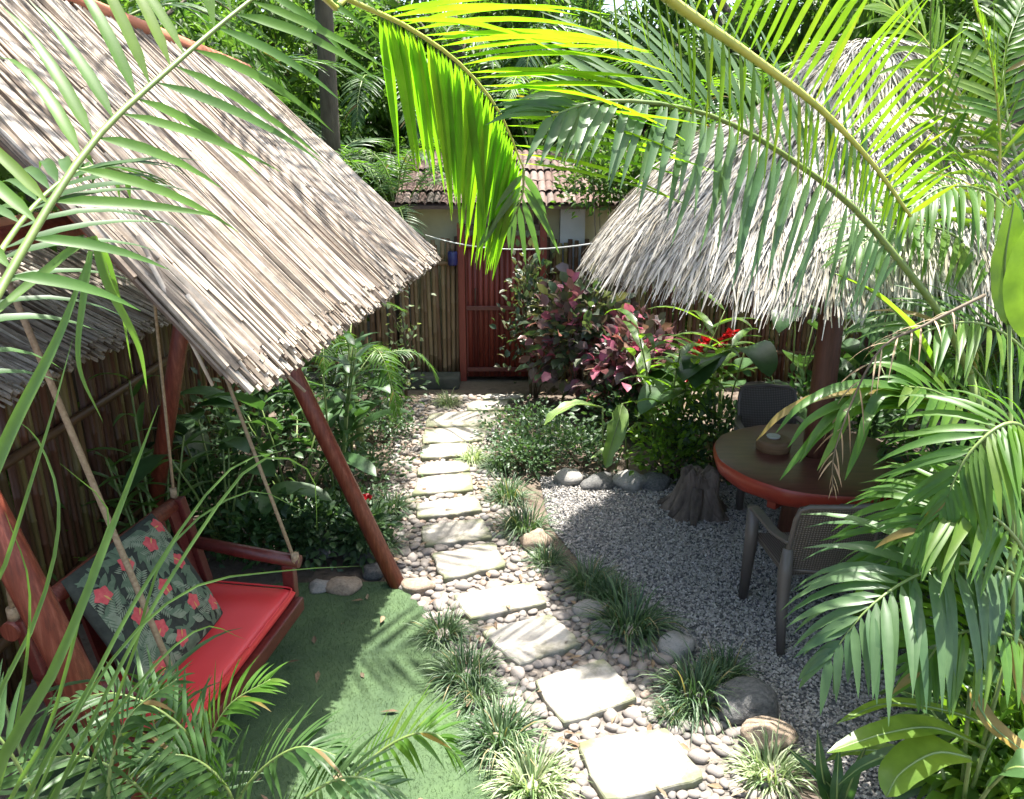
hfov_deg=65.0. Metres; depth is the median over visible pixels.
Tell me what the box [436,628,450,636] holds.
pebble
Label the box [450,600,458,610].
pebble
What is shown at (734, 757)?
pebble
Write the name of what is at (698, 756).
pebble
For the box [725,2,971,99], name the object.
tree
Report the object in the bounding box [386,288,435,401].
sapling
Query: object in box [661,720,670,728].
pebble
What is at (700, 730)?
pebble
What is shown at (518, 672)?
pebble
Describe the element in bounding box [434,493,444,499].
pebble
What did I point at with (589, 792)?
pebble
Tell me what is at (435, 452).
stepping stone
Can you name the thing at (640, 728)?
pebble
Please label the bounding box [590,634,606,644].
pebble
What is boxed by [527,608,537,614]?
pebble
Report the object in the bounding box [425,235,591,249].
cable
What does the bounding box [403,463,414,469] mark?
pebble
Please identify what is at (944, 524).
areca palm
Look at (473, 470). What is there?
pebble
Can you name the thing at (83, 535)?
bamboo fence
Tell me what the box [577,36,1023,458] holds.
palapa umbrella
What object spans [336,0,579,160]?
tree
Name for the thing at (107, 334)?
thatched lean to
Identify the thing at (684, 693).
pebble
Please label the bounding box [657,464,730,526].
tree stump
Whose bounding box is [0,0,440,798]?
thatched swing shelter
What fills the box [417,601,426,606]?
pebble
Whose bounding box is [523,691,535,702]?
pebble
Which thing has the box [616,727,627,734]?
pebble
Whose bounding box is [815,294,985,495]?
dry frond
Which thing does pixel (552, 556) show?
grass tuft
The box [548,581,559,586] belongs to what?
pebble
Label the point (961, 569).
undergrowth
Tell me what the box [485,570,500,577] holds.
pebble
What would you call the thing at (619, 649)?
pebble
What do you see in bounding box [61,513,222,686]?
floral pillow
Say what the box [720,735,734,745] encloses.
pebble
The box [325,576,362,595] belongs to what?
rock
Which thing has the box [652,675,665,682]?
pebble
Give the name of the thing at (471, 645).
pebble
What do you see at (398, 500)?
grass tuft
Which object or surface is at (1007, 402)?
jungle bush
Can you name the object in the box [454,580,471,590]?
pebble
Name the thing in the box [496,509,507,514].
pebble
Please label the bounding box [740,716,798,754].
rock
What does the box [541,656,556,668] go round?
pebble
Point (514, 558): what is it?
pebble
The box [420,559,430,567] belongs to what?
pebble
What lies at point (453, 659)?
grass tuft
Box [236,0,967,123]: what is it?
sky
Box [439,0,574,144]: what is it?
tree
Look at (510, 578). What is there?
pebble
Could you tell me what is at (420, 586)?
rock
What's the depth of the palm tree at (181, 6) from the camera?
6.80 m
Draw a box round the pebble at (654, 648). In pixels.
[642,638,656,651]
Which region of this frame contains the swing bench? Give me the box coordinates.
[0,263,303,757]
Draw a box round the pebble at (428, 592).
[424,589,433,595]
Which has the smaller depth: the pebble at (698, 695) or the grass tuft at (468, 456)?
the pebble at (698, 695)
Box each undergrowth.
[851,479,1023,694]
[877,371,1023,595]
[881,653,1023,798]
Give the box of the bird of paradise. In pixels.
[835,202,1023,688]
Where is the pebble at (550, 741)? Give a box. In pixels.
[536,737,563,755]
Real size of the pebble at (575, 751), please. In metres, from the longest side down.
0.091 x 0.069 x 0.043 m
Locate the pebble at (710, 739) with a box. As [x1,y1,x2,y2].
[706,735,722,744]
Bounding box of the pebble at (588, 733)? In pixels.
[580,728,596,739]
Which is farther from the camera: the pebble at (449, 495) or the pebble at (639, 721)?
the pebble at (449, 495)
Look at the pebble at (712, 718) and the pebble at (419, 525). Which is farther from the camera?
the pebble at (419, 525)
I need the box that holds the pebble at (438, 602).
[433,599,446,610]
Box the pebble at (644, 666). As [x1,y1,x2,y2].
[635,660,647,671]
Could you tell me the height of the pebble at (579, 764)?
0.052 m
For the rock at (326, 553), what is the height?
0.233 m
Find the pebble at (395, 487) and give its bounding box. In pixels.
[391,486,399,491]
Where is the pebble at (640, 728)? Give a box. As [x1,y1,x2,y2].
[635,726,646,731]
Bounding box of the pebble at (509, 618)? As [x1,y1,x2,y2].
[503,614,516,623]
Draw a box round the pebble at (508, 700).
[496,697,511,709]
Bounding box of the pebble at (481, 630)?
[476,626,487,632]
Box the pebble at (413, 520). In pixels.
[408,517,419,524]
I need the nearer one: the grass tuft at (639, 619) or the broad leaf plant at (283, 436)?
the grass tuft at (639, 619)
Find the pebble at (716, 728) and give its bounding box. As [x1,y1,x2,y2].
[704,721,722,734]
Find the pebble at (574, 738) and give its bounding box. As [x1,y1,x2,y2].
[568,736,578,743]
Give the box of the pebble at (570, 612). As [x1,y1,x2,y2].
[565,609,574,617]
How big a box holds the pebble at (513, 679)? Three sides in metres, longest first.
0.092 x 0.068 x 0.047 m
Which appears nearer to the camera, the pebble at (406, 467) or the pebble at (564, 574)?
the pebble at (564, 574)
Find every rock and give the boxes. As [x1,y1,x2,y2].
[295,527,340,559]
[308,578,328,593]
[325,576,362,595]
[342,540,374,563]
[362,562,383,580]
[401,577,435,595]
[519,528,553,550]
[553,467,585,485]
[571,599,606,619]
[580,472,615,490]
[589,619,614,633]
[612,470,646,492]
[642,472,670,491]
[657,630,696,662]
[714,676,778,725]
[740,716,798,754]
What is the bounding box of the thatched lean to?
[0,210,170,407]
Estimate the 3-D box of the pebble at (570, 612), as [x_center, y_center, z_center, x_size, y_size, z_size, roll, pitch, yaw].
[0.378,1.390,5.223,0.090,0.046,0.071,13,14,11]
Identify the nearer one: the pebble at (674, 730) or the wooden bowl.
the pebble at (674, 730)
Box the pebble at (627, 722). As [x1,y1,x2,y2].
[621,718,633,726]
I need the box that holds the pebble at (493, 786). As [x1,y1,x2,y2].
[487,783,501,792]
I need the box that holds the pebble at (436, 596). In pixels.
[430,593,441,599]
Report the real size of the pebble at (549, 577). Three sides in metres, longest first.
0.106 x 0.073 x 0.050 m
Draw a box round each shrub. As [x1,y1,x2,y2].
[143,446,273,567]
[147,359,382,503]
[203,485,322,571]
[260,480,354,571]
[281,331,430,428]
[297,481,416,544]
[304,436,423,494]
[323,497,409,573]
[332,399,422,448]
[471,394,577,446]
[479,428,570,479]
[485,401,598,471]
[489,231,569,398]
[516,262,655,410]
[538,419,631,473]
[567,379,706,448]
[573,285,707,423]
[624,399,713,483]
[641,388,736,490]
[742,343,960,458]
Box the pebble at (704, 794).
[700,791,711,798]
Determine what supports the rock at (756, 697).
on the ground at (486, 384)
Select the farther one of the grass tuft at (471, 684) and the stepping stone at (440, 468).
the stepping stone at (440, 468)
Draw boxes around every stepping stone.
[412,472,473,498]
[416,495,481,521]
[417,460,470,477]
[421,442,469,461]
[421,519,491,547]
[422,426,486,444]
[426,411,501,428]
[432,542,505,582]
[454,583,545,623]
[466,400,508,412]
[482,614,580,666]
[483,394,524,402]
[535,659,636,727]
[578,728,702,798]
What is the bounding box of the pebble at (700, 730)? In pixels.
[697,726,705,734]
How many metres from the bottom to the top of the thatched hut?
3.335 m
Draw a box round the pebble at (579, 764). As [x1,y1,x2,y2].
[569,754,583,769]
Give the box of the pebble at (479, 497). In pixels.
[476,494,484,500]
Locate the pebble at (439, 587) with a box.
[432,584,444,590]
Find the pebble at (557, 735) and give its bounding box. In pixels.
[552,733,564,743]
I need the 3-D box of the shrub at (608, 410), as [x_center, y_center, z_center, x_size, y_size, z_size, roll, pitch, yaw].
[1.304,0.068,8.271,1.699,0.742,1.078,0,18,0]
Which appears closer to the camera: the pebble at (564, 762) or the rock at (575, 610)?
the pebble at (564, 762)
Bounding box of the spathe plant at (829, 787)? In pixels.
[787,730,865,798]
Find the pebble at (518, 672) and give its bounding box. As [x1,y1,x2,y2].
[510,666,524,679]
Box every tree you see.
[0,0,127,251]
[16,0,289,192]
[17,0,287,197]
[25,0,293,463]
[46,54,380,197]
[124,0,401,161]
[260,0,470,188]
[281,303,438,453]
[295,6,517,181]
[311,79,440,222]
[329,135,401,353]
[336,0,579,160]
[338,138,452,366]
[407,59,642,152]
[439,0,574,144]
[447,0,671,152]
[478,0,702,105]
[507,5,714,157]
[551,43,776,339]
[565,0,941,296]
[598,26,700,106]
[673,101,756,328]
[720,0,1016,106]
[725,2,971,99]
[728,34,1015,109]
[839,0,1015,104]
[840,288,1023,395]
[866,337,1023,537]
[876,353,1023,462]
[926,2,1010,96]
[969,0,1020,108]
[989,0,1023,56]
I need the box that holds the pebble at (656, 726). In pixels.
[652,723,661,729]
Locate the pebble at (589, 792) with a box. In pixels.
[580,786,596,798]
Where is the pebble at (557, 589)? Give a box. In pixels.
[553,586,563,594]
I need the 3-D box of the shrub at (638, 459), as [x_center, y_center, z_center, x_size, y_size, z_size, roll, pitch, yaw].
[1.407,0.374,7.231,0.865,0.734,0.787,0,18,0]
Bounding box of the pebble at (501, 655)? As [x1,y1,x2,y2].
[493,650,504,659]
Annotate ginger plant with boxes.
[81,373,223,533]
[265,325,393,502]
[604,290,762,463]
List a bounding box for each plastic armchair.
[725,383,803,509]
[738,502,885,654]
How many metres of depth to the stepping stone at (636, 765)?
3.91 m
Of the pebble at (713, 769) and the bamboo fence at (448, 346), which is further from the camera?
the bamboo fence at (448, 346)
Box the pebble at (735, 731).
[725,725,741,737]
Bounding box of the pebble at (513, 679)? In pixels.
[506,676,520,685]
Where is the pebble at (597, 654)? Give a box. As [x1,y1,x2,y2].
[593,651,607,661]
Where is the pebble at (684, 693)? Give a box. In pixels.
[677,689,693,701]
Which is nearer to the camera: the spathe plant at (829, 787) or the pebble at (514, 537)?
the spathe plant at (829, 787)
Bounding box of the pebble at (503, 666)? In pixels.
[491,659,506,668]
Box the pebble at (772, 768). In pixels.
[769,763,780,772]
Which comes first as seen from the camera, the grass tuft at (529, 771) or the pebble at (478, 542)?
the grass tuft at (529, 771)
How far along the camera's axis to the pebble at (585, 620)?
5.13 m
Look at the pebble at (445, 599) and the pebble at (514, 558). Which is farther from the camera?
the pebble at (514, 558)
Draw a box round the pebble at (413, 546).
[409,542,420,549]
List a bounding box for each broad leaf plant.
[118,408,331,559]
[180,386,381,517]
[247,341,409,475]
[249,357,331,444]
[826,629,1023,798]
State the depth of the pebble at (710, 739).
4.11 m
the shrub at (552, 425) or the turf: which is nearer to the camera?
the turf
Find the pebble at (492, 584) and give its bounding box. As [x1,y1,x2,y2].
[485,581,503,588]
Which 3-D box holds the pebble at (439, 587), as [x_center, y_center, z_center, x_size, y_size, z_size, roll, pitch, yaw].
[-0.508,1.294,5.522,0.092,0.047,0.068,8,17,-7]
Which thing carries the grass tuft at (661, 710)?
on the path
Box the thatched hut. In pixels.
[955,105,1010,407]
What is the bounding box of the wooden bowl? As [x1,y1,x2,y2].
[756,433,791,454]
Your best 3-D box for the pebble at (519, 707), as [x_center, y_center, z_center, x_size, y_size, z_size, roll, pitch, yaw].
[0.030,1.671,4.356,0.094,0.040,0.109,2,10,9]
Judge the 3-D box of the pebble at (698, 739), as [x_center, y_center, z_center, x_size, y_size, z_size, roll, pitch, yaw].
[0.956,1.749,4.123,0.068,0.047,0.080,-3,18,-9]
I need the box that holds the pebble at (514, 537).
[509,535,518,541]
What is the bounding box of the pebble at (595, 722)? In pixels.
[588,717,600,727]
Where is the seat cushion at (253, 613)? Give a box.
[110,580,295,728]
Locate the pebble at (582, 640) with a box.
[577,638,584,645]
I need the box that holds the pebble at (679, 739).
[674,734,685,742]
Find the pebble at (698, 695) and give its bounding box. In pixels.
[696,692,713,701]
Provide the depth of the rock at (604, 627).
5.01 m
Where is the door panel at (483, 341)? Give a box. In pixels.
[465,235,538,375]
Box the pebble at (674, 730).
[668,725,683,735]
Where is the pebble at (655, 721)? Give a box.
[647,715,657,722]
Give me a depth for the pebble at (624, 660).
4.71 m
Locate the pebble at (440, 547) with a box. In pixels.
[434,544,448,551]
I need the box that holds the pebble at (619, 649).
[609,644,624,653]
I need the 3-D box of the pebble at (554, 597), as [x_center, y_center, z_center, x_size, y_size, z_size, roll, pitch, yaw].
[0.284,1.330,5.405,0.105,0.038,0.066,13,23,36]
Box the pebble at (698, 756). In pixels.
[687,748,709,764]
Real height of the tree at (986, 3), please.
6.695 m
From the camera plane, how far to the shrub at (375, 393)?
8.70 m
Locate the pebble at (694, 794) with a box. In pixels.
[687,789,701,798]
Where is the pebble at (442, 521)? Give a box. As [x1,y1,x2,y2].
[438,519,446,522]
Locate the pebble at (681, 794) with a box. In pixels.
[676,790,687,798]
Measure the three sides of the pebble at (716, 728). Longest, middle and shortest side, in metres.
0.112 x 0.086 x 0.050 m
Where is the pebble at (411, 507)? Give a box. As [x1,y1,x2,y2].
[408,503,415,510]
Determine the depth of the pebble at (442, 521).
6.42 m
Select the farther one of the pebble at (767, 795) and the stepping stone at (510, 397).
the stepping stone at (510, 397)
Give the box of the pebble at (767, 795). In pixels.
[761,790,776,798]
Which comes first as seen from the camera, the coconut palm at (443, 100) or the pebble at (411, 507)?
the coconut palm at (443, 100)
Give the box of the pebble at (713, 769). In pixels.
[705,763,724,778]
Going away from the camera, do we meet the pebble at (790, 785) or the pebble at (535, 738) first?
the pebble at (790, 785)
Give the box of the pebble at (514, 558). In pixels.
[510,555,520,562]
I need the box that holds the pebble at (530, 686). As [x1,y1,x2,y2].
[526,682,536,690]
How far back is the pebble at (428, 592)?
5.44 m
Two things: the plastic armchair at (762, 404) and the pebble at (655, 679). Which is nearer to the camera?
the pebble at (655, 679)
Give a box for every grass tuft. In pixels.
[355,527,415,561]
[368,477,425,517]
[404,599,486,658]
[412,623,520,707]
[431,387,463,408]
[441,653,521,720]
[447,682,557,781]
[449,441,490,467]
[472,725,592,798]
[475,447,523,479]
[476,470,541,510]
[478,484,570,552]
[510,535,576,578]
[547,547,632,605]
[566,567,698,664]
[573,562,649,616]
[629,639,753,741]
[640,691,703,734]
[680,635,766,703]
[717,717,820,798]
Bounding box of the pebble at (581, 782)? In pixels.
[575,773,588,786]
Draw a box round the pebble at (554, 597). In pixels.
[548,593,559,600]
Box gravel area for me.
[540,474,963,798]
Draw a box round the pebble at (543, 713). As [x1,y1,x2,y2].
[530,703,547,718]
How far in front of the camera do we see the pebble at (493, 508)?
6.67 m
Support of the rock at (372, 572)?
on the ground at (486, 384)
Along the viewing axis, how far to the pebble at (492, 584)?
5.51 m
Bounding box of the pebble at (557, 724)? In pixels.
[544,716,565,730]
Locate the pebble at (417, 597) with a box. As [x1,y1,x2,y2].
[411,594,420,601]
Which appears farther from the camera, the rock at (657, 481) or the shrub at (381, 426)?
the shrub at (381, 426)
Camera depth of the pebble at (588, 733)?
4.13 m
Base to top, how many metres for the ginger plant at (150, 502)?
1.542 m
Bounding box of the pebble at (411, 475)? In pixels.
[406,473,416,478]
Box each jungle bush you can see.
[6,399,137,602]
[643,279,689,319]
[651,286,818,360]
[841,292,1019,378]
[992,379,1023,430]
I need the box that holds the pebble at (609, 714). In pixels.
[603,708,619,723]
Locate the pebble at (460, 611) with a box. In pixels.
[453,608,464,617]
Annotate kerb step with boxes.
[305,372,460,388]
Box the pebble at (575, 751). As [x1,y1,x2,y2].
[569,748,580,758]
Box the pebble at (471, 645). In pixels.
[467,642,477,649]
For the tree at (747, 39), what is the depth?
11.40 m
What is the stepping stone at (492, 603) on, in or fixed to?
on the path
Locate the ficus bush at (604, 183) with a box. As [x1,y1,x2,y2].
[536,124,678,389]
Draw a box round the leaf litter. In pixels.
[52,390,847,798]
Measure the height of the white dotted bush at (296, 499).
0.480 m
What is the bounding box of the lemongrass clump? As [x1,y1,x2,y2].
[0,236,353,798]
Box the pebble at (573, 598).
[564,596,576,603]
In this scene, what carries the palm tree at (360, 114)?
on the ground at (486, 384)
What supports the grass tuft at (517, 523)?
on the ground at (486, 384)
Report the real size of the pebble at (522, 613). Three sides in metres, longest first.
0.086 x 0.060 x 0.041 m
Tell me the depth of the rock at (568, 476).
7.15 m
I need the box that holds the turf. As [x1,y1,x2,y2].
[18,582,531,798]
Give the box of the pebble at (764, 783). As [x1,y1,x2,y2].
[755,771,768,788]
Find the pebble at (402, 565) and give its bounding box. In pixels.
[397,561,406,568]
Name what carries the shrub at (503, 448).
on the ground at (486, 384)
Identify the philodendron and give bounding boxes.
[628,340,806,456]
[724,304,891,406]
[813,305,1019,442]
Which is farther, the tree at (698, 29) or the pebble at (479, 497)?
the tree at (698, 29)
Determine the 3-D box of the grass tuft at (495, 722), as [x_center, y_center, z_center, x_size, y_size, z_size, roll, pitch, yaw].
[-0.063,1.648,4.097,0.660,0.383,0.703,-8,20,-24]
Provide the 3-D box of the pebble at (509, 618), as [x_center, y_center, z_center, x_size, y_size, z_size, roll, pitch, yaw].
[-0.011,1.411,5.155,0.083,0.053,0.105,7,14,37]
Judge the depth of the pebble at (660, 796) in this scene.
3.76 m
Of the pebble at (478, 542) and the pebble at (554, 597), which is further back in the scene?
the pebble at (478, 542)
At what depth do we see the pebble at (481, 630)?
5.03 m
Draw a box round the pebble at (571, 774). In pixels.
[564,773,575,781]
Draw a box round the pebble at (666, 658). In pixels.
[652,652,673,664]
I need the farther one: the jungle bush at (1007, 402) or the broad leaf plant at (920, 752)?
the jungle bush at (1007, 402)
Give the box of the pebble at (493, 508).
[490,504,501,511]
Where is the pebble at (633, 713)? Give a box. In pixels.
[622,706,642,721]
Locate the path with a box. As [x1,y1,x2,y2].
[383,398,798,798]
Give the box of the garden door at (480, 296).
[457,223,546,380]
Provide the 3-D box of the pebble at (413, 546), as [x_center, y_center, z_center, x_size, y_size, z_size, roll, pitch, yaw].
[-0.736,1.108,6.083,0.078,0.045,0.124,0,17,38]
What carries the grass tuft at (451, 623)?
on the ground at (486, 384)
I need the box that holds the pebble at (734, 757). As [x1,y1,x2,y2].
[726,750,743,762]
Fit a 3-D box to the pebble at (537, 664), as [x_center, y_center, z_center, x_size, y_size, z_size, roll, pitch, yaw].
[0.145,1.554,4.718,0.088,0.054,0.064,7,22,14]
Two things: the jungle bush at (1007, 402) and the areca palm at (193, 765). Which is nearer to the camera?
the areca palm at (193, 765)
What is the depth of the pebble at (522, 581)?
5.57 m
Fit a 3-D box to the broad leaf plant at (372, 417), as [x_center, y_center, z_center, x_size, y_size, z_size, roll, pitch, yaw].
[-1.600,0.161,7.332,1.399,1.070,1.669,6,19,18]
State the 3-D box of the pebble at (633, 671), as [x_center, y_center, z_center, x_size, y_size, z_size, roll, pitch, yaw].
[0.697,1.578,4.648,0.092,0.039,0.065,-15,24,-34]
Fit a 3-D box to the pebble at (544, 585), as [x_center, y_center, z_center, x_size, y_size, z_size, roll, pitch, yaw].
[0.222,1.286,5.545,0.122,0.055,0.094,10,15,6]
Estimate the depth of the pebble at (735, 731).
4.16 m
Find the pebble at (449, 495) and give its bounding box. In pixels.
[444,493,453,498]
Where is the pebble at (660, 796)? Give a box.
[655,793,665,798]
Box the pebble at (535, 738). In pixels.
[526,733,538,744]
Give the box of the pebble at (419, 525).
[413,522,424,527]
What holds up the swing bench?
hanging from the thatched swing shelter
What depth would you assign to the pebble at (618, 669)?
4.65 m
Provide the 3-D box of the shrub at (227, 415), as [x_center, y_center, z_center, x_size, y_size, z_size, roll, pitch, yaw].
[-2.119,0.192,6.957,1.985,1.388,2.226,0,18,0]
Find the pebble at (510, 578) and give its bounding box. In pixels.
[507,575,515,582]
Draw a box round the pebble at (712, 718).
[709,715,718,720]
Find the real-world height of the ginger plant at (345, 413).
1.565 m
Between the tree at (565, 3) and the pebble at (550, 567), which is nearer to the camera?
the pebble at (550, 567)
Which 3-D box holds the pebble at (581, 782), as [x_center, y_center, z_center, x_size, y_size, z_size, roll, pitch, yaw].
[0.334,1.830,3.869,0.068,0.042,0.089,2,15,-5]
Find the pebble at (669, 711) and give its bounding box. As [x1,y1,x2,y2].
[660,705,676,716]
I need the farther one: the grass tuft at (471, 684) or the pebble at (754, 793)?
the grass tuft at (471, 684)
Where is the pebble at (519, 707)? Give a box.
[509,701,525,713]
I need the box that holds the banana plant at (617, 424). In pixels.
[544,399,628,470]
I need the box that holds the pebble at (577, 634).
[571,631,580,638]
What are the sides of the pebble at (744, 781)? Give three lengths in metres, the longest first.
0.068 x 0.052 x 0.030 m
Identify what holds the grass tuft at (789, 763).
on the ground at (486, 384)
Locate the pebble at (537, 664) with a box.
[532,660,542,668]
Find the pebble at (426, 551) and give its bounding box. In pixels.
[421,548,434,555]
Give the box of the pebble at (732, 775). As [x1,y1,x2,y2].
[730,769,741,780]
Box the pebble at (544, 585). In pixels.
[535,581,552,589]
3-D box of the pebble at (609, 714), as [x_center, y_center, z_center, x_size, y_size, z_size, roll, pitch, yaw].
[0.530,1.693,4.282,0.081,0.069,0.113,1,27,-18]
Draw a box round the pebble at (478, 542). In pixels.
[473,541,484,544]
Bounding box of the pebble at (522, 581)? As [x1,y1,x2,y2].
[513,579,525,583]
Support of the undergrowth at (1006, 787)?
on the ground at (486, 384)
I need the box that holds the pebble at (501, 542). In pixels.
[496,539,508,546]
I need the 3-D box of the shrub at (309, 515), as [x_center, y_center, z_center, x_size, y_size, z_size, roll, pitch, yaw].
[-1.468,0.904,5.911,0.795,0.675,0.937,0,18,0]
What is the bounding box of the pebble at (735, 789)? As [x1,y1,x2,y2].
[730,786,746,797]
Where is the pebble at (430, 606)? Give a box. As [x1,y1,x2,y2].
[423,603,432,611]
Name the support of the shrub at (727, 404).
on the ground at (486, 384)
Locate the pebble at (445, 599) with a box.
[440,596,448,603]
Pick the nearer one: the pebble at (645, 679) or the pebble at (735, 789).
the pebble at (735, 789)
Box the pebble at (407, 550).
[399,546,410,556]
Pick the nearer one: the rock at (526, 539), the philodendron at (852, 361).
the rock at (526, 539)
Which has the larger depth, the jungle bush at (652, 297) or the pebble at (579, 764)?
the jungle bush at (652, 297)
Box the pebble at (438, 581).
[434,578,442,584]
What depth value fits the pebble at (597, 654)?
4.76 m
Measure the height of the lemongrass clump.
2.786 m
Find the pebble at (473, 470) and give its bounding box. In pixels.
[470,467,476,472]
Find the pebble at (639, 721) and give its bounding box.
[635,717,647,726]
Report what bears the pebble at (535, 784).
on the path
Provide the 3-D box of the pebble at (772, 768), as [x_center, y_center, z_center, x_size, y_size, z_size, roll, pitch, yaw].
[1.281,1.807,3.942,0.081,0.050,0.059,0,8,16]
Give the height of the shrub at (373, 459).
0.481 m
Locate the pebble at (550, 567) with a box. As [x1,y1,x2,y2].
[547,565,559,571]
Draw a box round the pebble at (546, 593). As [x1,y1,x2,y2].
[540,591,550,596]
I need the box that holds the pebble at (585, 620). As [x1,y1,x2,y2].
[580,617,591,622]
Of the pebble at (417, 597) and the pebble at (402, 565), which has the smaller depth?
the pebble at (417, 597)
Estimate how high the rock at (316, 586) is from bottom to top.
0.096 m
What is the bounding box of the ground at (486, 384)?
[0,280,1023,798]
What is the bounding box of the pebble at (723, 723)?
[720,720,731,728]
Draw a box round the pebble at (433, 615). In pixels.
[422,612,437,619]
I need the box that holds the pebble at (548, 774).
[537,773,560,787]
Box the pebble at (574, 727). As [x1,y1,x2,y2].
[568,723,578,731]
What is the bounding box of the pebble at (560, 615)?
[552,610,570,620]
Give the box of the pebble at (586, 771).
[583,768,588,779]
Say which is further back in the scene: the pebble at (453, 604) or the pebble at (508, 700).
the pebble at (453, 604)
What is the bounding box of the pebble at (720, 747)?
[711,743,730,756]
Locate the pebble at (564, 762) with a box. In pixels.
[557,757,568,768]
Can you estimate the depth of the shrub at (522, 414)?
8.19 m
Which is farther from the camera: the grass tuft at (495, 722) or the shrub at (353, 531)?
the shrub at (353, 531)
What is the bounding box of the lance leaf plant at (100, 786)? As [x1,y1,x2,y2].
[0,628,263,798]
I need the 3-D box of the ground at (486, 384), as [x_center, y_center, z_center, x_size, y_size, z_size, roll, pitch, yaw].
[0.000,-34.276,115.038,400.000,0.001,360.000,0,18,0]
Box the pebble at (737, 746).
[734,745,746,751]
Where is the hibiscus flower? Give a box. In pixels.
[363,493,371,501]
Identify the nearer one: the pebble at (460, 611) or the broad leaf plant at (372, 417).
the pebble at (460, 611)
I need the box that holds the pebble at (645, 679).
[640,676,652,686]
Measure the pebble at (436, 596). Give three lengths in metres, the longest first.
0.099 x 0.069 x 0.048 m
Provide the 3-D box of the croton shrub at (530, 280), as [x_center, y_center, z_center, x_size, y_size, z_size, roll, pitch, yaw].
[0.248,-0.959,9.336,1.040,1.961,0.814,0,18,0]
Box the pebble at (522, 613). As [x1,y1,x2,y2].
[519,610,526,616]
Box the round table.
[713,424,915,531]
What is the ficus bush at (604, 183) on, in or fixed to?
on the ground at (486, 384)
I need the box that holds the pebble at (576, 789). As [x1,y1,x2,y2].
[567,783,580,795]
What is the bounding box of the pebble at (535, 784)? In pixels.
[527,779,537,794]
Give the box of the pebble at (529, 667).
[523,664,533,671]
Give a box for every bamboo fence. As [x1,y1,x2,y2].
[0,323,277,707]
[303,236,459,371]
[545,237,961,382]
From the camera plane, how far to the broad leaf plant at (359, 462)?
6.10 m
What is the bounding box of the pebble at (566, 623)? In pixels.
[560,620,571,626]
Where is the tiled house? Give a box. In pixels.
[387,149,656,376]
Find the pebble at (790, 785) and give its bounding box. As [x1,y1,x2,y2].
[777,777,797,792]
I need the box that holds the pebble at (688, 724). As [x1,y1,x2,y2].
[674,717,691,730]
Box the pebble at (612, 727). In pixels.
[604,722,619,732]
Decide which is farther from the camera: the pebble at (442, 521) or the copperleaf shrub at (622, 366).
the copperleaf shrub at (622, 366)
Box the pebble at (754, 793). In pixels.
[746,787,761,798]
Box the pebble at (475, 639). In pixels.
[470,634,481,642]
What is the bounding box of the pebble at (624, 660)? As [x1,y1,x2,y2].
[617,653,631,666]
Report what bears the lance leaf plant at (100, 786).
on the ground at (486, 384)
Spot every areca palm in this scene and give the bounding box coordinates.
[0,0,387,381]
[0,644,467,798]
[486,0,1023,725]
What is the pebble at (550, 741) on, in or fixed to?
on the path
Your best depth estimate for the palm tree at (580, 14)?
13.03 m
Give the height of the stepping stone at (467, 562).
0.074 m
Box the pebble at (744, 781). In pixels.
[742,776,754,783]
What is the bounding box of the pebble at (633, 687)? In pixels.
[627,683,637,690]
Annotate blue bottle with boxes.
[448,251,457,265]
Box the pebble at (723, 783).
[719,777,729,788]
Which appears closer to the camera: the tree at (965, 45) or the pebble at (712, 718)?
the pebble at (712, 718)
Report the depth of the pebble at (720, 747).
4.04 m
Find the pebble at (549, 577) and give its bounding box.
[544,574,557,581]
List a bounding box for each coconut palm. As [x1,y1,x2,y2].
[314,0,340,341]
[323,0,966,280]
[965,40,1023,445]
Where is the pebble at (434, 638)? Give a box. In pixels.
[433,635,445,643]
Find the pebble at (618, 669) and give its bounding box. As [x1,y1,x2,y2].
[612,665,621,675]
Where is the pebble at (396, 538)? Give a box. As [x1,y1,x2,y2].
[391,536,401,545]
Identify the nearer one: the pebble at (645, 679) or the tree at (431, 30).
the pebble at (645, 679)
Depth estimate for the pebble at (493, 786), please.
3.80 m
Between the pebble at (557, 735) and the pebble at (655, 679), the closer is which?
the pebble at (557, 735)
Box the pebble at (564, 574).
[558,571,569,581]
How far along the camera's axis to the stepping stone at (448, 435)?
8.25 m
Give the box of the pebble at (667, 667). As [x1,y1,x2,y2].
[663,665,676,671]
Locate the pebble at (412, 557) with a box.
[407,552,417,561]
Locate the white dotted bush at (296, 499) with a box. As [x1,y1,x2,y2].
[243,481,337,559]
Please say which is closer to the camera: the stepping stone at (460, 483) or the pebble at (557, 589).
the pebble at (557, 589)
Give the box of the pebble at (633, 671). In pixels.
[626,667,638,676]
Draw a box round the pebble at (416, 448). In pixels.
[410,445,420,451]
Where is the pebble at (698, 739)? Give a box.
[691,733,706,745]
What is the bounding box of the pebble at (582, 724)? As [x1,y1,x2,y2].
[577,720,591,729]
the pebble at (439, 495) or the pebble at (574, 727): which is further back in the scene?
the pebble at (439, 495)
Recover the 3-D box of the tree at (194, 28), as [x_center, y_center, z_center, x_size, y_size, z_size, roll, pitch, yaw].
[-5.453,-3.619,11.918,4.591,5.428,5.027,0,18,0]
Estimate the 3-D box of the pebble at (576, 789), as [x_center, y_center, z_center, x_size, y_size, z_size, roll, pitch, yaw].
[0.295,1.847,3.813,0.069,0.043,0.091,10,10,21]

